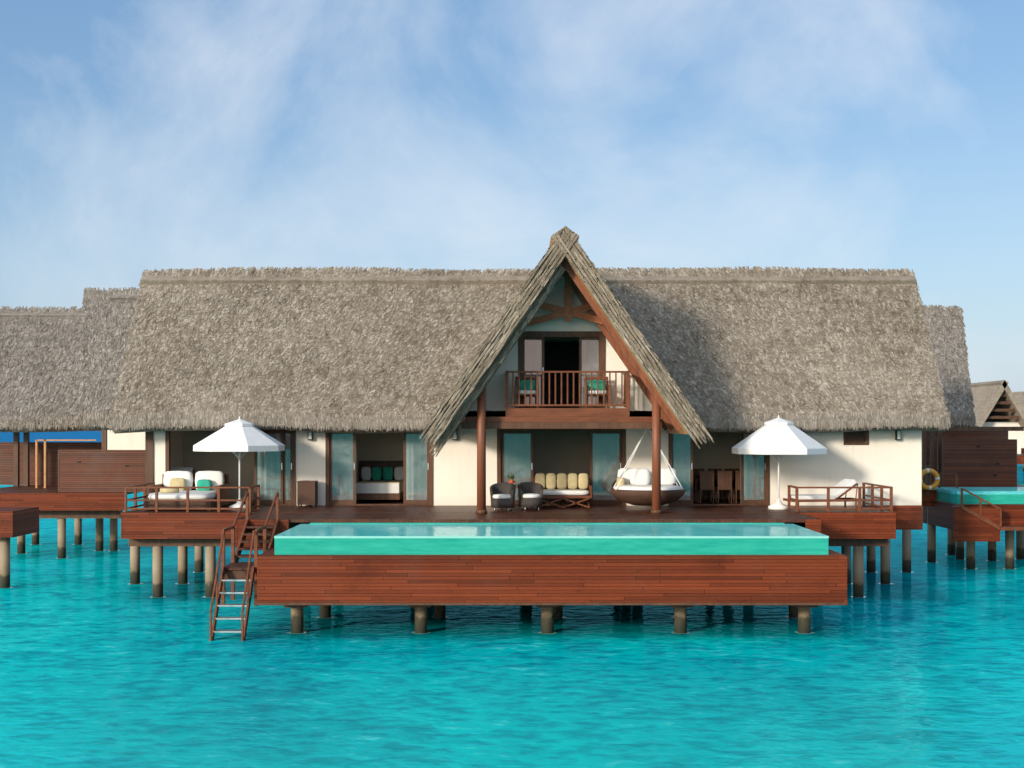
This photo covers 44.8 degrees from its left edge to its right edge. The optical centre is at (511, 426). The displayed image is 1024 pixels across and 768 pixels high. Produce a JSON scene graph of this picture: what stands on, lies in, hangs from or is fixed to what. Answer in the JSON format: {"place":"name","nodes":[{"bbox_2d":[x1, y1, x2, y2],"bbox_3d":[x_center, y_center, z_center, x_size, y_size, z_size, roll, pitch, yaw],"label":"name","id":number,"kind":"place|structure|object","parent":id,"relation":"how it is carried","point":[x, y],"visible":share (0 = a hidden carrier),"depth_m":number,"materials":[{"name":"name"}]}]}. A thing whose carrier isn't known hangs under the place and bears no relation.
{"place":"outdoors","nodes":[
{"label":"outdoors","id":0,"kind":"place"},
{"bbox_2d":[0,431,1023,767],"bbox_3d":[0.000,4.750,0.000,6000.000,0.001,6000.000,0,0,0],"label":"sea","id":1,"kind":"structure","parent":0,"point":[106,665],"depth_m":23.50,"materials":[{"name":"liquid"}]},
{"bbox_2d":[0,511,122,587],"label":"stilts","id":2,"kind":"object","parent":1,"relation":"in","point":[78,516],"visible":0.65,"depth_m":44.66,"materials":[{"name":"concrete"}]},
{"bbox_2d":[0,430,144,537],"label":"villa","id":3,"kind":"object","parent":2,"relation":"on","point":[45,475],"depth_m":44.70,"materials":[{"name":"brown wood"}]},
{"bbox_2d":[0,306,100,431],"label":"roof","id":4,"kind":"structure","parent":3,"relation":"on","point":[40,351],"depth_m":49.35,"materials":[{"name":"grey wicker"}]},
{"bbox_2d":[128,522,911,597],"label":"support piles","id":5,"kind":"object","parent":1,"relation":"in","point":[210,545],"visible":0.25,"depth_m":34.53,"materials":[{"name":"concrete"}]},
{"bbox_2d":[128,505,888,521],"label":"deck floor","id":6,"kind":"structure","parent":5,"relation":"on","point":[441,513],"depth_m":33.63,"materials":[{"name":"brown wood"}]},
{"bbox_2d":[144,471,229,510],"bbox_3d":[-9.323,1.820,35.580,2.010,1.060,2.060,0,0,0],"label":"daybed","id":7,"kind":"object","parent":6,"relation":"on","point":[197,479],"visible":0.81,"depth_m":36.04,"materials":[{"name":"white fabric"}]},
{"bbox_2d":[193,416,284,507],"bbox_3d":[-7.770,1.024,35.400,2.412,2.653,2.412,0,0,0],"label":"umbrella","id":8,"kind":"object","parent":6,"relation":"on","point":[239,435],"visible":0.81,"depth_m":34.73,"materials":[{"name":"white fabric"}]},
{"bbox_2d":[297,480,317,506],"bbox_3d":[-6.030,1.962,36.600,0.544,0.775,0.520,0,0,0],"label":"towel box","id":9,"kind":"object","parent":6,"relation":"on","point":[307,492],"visible":1,"depth_m":36.35,"materials":[{"name":"brown wood"}]},
{"bbox_2d":[490,482,515,511],"bbox_3d":[-0.259,1.960,34.613,0.732,0.780,0.707,0,0,0],"label":"tub chair","id":10,"kind":"object","parent":6,"relation":"on","point":[502,494],"visible":1,"depth_m":34.47,"materials":[{"name":"wicker"}]},
{"bbox_2d":[124,482,892,511],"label":"sun deck railings","id":11,"kind":"object","parent":6,"relation":"on","point":[135,499],"visible":0.95,"depth_m":34.02,"materials":[{"name":"brown wood"}]},
{"bbox_2d":[498,474,527,508],"bbox_3d":[0.041,1.860,36.000,0.900,0.980,0.800,0,0,0],"label":"coffee table","id":12,"kind":"object","parent":6,"relation":"on","point":[511,480],"visible":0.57,"depth_m":35.93,"materials":[{"name":"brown wood"}]},
{"bbox_2d":[517,482,542,510],"bbox_3d":[0.520,1.960,34.914,0.732,0.780,0.707,0,0,0],"label":"tub chair","id":13,"kind":"object","parent":6,"relation":"on","point":[530,494],"visible":1,"depth_m":34.76,"materials":[{"name":"wicker"}]},
{"bbox_2d":[154,276,921,504],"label":"villa walls","id":14,"kind":"structure","parent":6,"relation":"on","point":[885,458],"depth_m":37.00,"materials":[{"name":"white paint"}]},
{"bbox_2d":[76,287,139,429],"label":"wing roof","id":15,"kind":"structure","parent":14,"relation":"attached to","point":[108,317],"depth_m":42.85,"materials":[{"name":"grey wicker"}]},
{"bbox_2d":[171,467,194,473],"bbox_3d":[-10.272,1.807,38.300,0.800,1.086,1.650,0,0,0],"label":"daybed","id":16,"kind":"object","parent":14,"relation":"in","point":[190,469],"visible":0.06,"depth_m":38.50,"materials":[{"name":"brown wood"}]},
{"bbox_2d":[165,430,295,505],"bbox_3d":[-8.386,1.188,37.045,3.888,2.333,0.150,0,0,0],"label":"bedroom door","id":17,"kind":"structure","parent":14,"relation":"attached to","point":[274,472],"depth_m":37.04,"materials":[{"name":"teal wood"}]},
{"bbox_2d":[325,433,432,505],"bbox_3d":[-3.954,1.187,37.045,3.210,2.332,0.150,0,0,0],"label":"bedroom door","id":18,"kind":"structure","parent":14,"relation":"attached to","point":[340,462],"depth_m":37.04,"materials":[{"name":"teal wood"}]},
{"bbox_2d":[356,461,402,499],"bbox_3d":[-4.146,1.725,39.140,1.608,1.250,2.080,0,0,0],"label":"bed","id":19,"kind":"object","parent":14,"relation":"in","point":[380,480],"visible":0.88,"depth_m":39.23,"materials":[{"name":"white fabric"}]},
{"bbox_2d":[183,337,739,503],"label":"room interior","id":20,"kind":"object","parent":14,"relation":"in","point":[557,452],"visible":0.1,"depth_m":40.30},
{"bbox_2d":[120,414,818,414],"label":"eave soffit","id":21,"kind":"structure","parent":14,"relation":"attached to","point":[431,414],"depth_m":36.15,"materials":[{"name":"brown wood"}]},
{"bbox_2d":[145,429,900,498],"bbox_3d":[0.331,0.925,36.983,22.505,2.850,0.427,0,0,1],"label":"facade timber","id":22,"kind":"object","parent":14,"relation":"attached to","point":[855,438],"visible":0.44,"depth_m":36.95,"materials":[{"name":"brown wood"}]},
{"bbox_2d":[107,266,951,433],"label":"roof","id":23,"kind":"structure","parent":14,"relation":"attached to","point":[299,348],"depth_m":37.60,"materials":[{"name":"grey wicker"}]},
{"bbox_2d":[497,429,625,505],"bbox_3d":[1.474,1.187,37.045,3.846,2.332,0.150,0,0,0],"label":"sliding glass door","id":24,"kind":"structure","parent":14,"relation":"attached to","point":[607,453],"depth_m":37.04,"materials":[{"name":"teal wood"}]},
{"bbox_2d":[518,331,604,407],"bbox_3d":[1.416,-1.589,35.345,2.476,2.244,0.150,0,0,0],"label":"balcony door","id":25,"kind":"structure","parent":14,"relation":"attached to","point":[531,350],"depth_m":35.34,"materials":[{"name":"brown wood"}]},
{"bbox_2d":[462,417,661,428],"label":"balcony beam","id":26,"kind":"structure","parent":14,"relation":"attached to","point":[566,423],"depth_m":34.05,"materials":[{"name":"brown wood"}]},
{"bbox_2d":[515,377,538,407],"bbox_3d":[0.418,-0.960,34.740,0.660,0.900,0.620,0,0,0],"label":"balcony chair","id":27,"kind":"object","parent":26,"relation":"on","point":[528,386],"visible":0.76,"depth_m":34.85,"materials":[{"name":"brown wood"}]},
{"bbox_2d":[505,371,629,416],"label":"balcony","id":28,"kind":"structure","parent":26,"relation":"on","point":[567,412],"depth_m":34.12,"materials":[{"name":"brown wood"}]},
{"bbox_2d":[585,377,609,407],"bbox_3d":[2.390,-0.960,34.740,0.660,0.900,0.620,0,0,0],"label":"balcony chair","id":29,"kind":"object","parent":26,"relation":"on","point":[594,386],"visible":0.79,"depth_m":34.85,"materials":[{"name":"teal fabric"}]},
{"bbox_2d":[419,225,713,456],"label":"gable roof","id":30,"kind":"structure","parent":14,"relation":"attached to","point":[631,346],"depth_m":32.92,"materials":[{"name":"grey wicker"}]},
{"bbox_2d":[527,271,602,326],"bbox_3d":[1.588,-3.707,34.800,3.022,1.972,0.120,0,0,0],"label":"gable truss","id":31,"kind":"object","parent":30,"relation":"attached to","point":[568,311],"visible":0.52,"depth_m":34.75,"materials":[{"name":"brown wood"}]},
{"bbox_2d":[693,469,739,502],"bbox_3d":[6.509,1.850,38.900,1.800,1.000,1.952,0,0,0],"label":"dining set","id":32,"kind":"object","parent":14,"relation":"in","point":[728,480],"visible":0.73,"depth_m":37.93,"materials":[{"name":"brown wood"}]},
{"bbox_2d":[668,433,769,505],"bbox_3d":[6.170,1.187,37.045,3.019,2.332,0.150,0,0,0],"label":"sliding glass door","id":33,"kind":"structure","parent":14,"relation":"attached to","point":[755,479],"depth_m":37.04,"materials":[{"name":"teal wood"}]},
{"bbox_2d":[740,433,740,503],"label":"dining room curtains","id":34,"kind":"object","parent":14,"relation":"attached to","point":[740,472],"depth_m":37.39,"materials":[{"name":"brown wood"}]},
{"bbox_2d":[922,305,975,426],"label":"wing roof","id":35,"kind":"structure","parent":14,"relation":"attached to","point":[945,328],"depth_m":49.61,"materials":[{"name":"grey wicker"}]},
{"bbox_2d":[533,473,591,507],"bbox_3d":[1.462,1.867,36.200,1.680,1.014,0.850,0,0,0],"label":"sofa","id":36,"kind":"object","parent":6,"relation":"on","point":[561,486],"visible":0.83,"depth_m":36.34,"materials":[{"name":"beige fabric"}]},
{"bbox_2d":[476,387,661,513],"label":"porch columns","id":37,"kind":"structure","parent":6,"relation":"on","point":[481,456],"depth_m":33.50,"materials":[{"name":"brown wood"}]},
{"bbox_2d":[610,429,685,505],"bbox_3d":[3.842,0.990,35.105,2.140,2.480,2.150,0,0,0],"label":"hanging daybed","id":38,"kind":"object","parent":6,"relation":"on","point":[632,486],"visible":0.91,"depth_m":34.80,"materials":[{"name":"brown rattan"},{"name":"white fabric"},{"name":"rope"}]},
{"bbox_2d":[732,415,826,509],"bbox_3d":[7.607,1.003,35.400,2.506,2.693,2.506,0,0,0],"label":"umbrella","id":39,"kind":"object","parent":6,"relation":"on","point":[778,436],"visible":1,"depth_m":34.72,"materials":[{"name":"white fabric"}]},
{"bbox_2d":[783,479,857,507],"bbox_3d":[8.820,1.924,35.300,2.050,0.853,0.803,0,0,-8],"label":"lounger","id":40,"kind":"object","parent":6,"relation":"on","point":[835,493],"visible":0.61,"depth_m":35.03,"materials":[{"name":"white fabric"}]},
{"bbox_2d":[121,505,922,547],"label":"deck fascia","id":41,"kind":"structure","parent":5,"relation":"on","point":[212,525],"depth_m":33.94,"materials":[{"name":"brown wood"}]},
{"bbox_2d":[209,492,278,640],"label":"deck stairs","id":42,"kind":"structure","parent":41,"relation":"attached to","point":[234,570],"depth_m":28.78,"materials":[{"name":"brown wood"}]},
{"bbox_2d":[284,605,817,633],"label":"support piles","id":43,"kind":"object","parent":1,"relation":"in","point":[550,613],"visible":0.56,"depth_m":28.49,"materials":[{"name":"brown wood"}]},
{"bbox_2d":[274,522,828,554],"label":"infinity pool","id":44,"kind":"structure","parent":43,"relation":"on","point":[550,545],"depth_m":27.80,"materials":[{"name":"liquid"}]},
{"bbox_2d":[275,524,826,535],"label":"pool water","id":45,"kind":"structure","parent":44,"relation":"in","point":[547,530],"depth_m":29.28,"materials":[{"name":"teal liquid"}]},
{"bbox_2d":[257,548,847,604],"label":"pool deck cladding","id":46,"kind":"structure","parent":43,"relation":"on","point":[551,579],"depth_m":27.52,"materials":[{"name":"brown wood"}]},
{"bbox_2d":[925,506,1023,568],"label":"stilts","id":47,"kind":"object","parent":1,"relation":"in","point":[955,548],"visible":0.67,"depth_m":43.41,"materials":[{"name":"concrete"}]},
{"bbox_2d":[922,427,1023,529],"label":"neighbour deck","id":48,"kind":"structure","parent":47,"relation":"on","point":[978,456],"depth_m":45.00,"materials":[{"name":"brown wood"}]},
{"bbox_2d":[922,465,939,496],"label":"life ring","id":49,"kind":"object","parent":48,"relation":"attached to","point":[927,487],"visible":0.81,"depth_m":42.84,"materials":[{"name":"yellow plastic"}]},
{"bbox_2d":[933,487,1023,493],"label":"swimming pool","id":50,"kind":"structure","parent":48,"relation":"in","point":[992,490],"depth_m":41.85,"materials":[{"name":"teal liquid"}]},
{"bbox_2d":[938,473,1023,541],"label":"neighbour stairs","id":51,"kind":"structure","parent":48,"relation":"attached to","point":[980,523],"depth_m":40.20,"materials":[{"name":"brown wood"}]},
{"bbox_2d":[970,380,1023,463],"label":"villa","id":52,"kind":"object","parent":1,"relation":"on","point":[996,404],"visible":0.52,"depth_m":106.32,"materials":[{"name":"grey wood"}]},
{"bbox_2d":[1012,391,1023,471],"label":"villa","id":53,"kind":"object","parent":1,"relation":"on","point":[1019,396],"visible":0.12,"depth_m":136.50,"materials":[{"name":"white wood"}]},
{"bbox_2d":[0,0,1023,391],"label":"sky","id":54,"kind":"structure","parent":0,"point":[136,136],"materials":[{"name":"blue"}]}
]}

